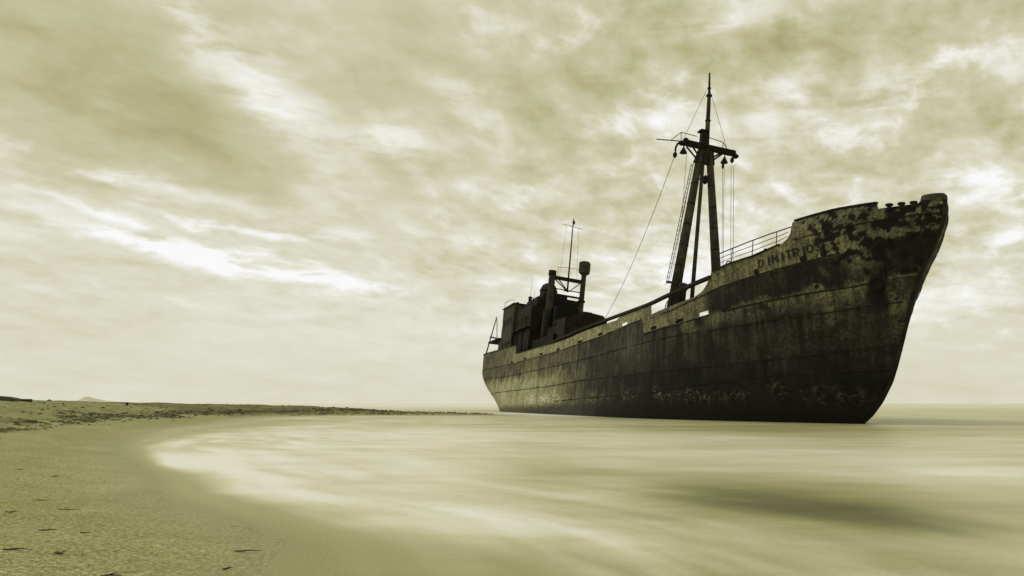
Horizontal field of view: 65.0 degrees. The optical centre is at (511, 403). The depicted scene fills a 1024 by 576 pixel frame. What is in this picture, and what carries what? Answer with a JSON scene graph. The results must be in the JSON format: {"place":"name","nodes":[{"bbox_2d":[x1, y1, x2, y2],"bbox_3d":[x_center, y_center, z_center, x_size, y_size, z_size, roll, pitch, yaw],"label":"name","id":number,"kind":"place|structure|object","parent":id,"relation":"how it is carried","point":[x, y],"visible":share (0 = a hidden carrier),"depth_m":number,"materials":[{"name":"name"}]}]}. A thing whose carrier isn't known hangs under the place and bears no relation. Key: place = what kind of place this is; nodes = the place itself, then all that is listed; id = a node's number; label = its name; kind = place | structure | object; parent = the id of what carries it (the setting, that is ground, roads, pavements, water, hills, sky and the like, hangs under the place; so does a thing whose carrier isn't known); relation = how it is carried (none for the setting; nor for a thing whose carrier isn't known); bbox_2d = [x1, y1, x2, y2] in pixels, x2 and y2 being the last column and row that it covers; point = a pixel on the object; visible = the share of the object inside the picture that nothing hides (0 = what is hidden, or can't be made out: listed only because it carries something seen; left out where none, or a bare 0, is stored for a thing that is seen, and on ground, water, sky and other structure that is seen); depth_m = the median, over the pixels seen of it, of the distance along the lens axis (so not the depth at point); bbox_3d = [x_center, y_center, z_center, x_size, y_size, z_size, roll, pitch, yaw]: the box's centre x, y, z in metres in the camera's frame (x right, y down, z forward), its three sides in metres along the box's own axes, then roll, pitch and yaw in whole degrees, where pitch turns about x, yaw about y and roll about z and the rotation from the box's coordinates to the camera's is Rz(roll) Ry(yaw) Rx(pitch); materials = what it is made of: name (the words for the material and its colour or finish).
{"place":"outdoors","nodes":[
{"label":"outdoors","id":0,"kind":"place"},
{"bbox_2d":[78,397,112,401],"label":"distant hill","id":1,"kind":"structure","parent":0,"point":[89,399],"depth_m":5168.91,"materials":[{"name":"beige"}]},
{"bbox_2d":[0,400,494,575],"bbox_3d":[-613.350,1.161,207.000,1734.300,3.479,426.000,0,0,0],"label":"beach","id":2,"kind":"structure","parent":0,"point":[125,520],"depth_m":6.41,"materials":[{"name":"beige sand"}]},
{"bbox_2d":[0,396,31,401],"bbox_3d":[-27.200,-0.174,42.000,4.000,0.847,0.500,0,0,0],"label":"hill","id":3,"kind":"structure","parent":2,"relation":"on","point":[4,398],"depth_m":41.75,"materials":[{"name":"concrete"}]},
{"bbox_2d":[3,548,31,549],"bbox_3d":[-2.577,0.757,4.192,0.150,0.009,0.031,0,0,-6],"label":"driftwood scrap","id":4,"kind":"object","parent":2,"relation":"on","point":[16,548],"visible":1,"depth_m":4.19,"materials":[{"name":"brown wood"}]},
{"bbox_2d":[100,571,120,575],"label":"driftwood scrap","id":5,"kind":"object","parent":2,"relation":"on","point":[112,574],"visible":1,"depth_m":3.86,"materials":[{"name":"brown wood"}]},
{"bbox_2d":[0,399,348,417],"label":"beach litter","id":6,"kind":"object","parent":2,"relation":"on","point":[94,402],"visible":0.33,"depth_m":39.20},
{"bbox_2d":[0,406,491,433],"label":"seaweed wrack","id":7,"kind":"object","parent":2,"relation":"on","point":[150,416],"visible":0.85,"depth_m":38.24,"materials":[{"name":"plant"}]},
{"bbox_2d":[235,550,260,551],"bbox_3d":[-1.583,0.875,4.784,0.175,0.010,0.025,0,0,-11],"label":"driftwood scrap","id":8,"kind":"object","parent":2,"relation":"on","point":[246,550],"visible":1,"depth_m":4.78,"materials":[{"name":"brown wood"}]},
{"bbox_2d":[0,0,1023,403],"label":"sky","id":9,"kind":"structure","parent":0,"point":[202,201],"materials":[{"name":"beige"}]},
{"bbox_2d":[117,404,1023,575],"bbox_3d":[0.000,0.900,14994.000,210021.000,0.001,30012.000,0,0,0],"label":"sea","id":10,"kind":"structure","parent":0,"point":[911,490],"depth_m":8.33,"materials":[{"name":"liquid"}]},
{"bbox_2d":[482,73,948,423],"bbox_3d":[8.801,-9.896,70.573,10.445,24.454,79.148,6,-2,-12],"label":"shipwreck","id":11,"kind":"object","parent":10,"relation":"on","point":[807,320],"visible":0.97,"depth_m":39.46,"materials":[{"name":"metal"}]}
]}

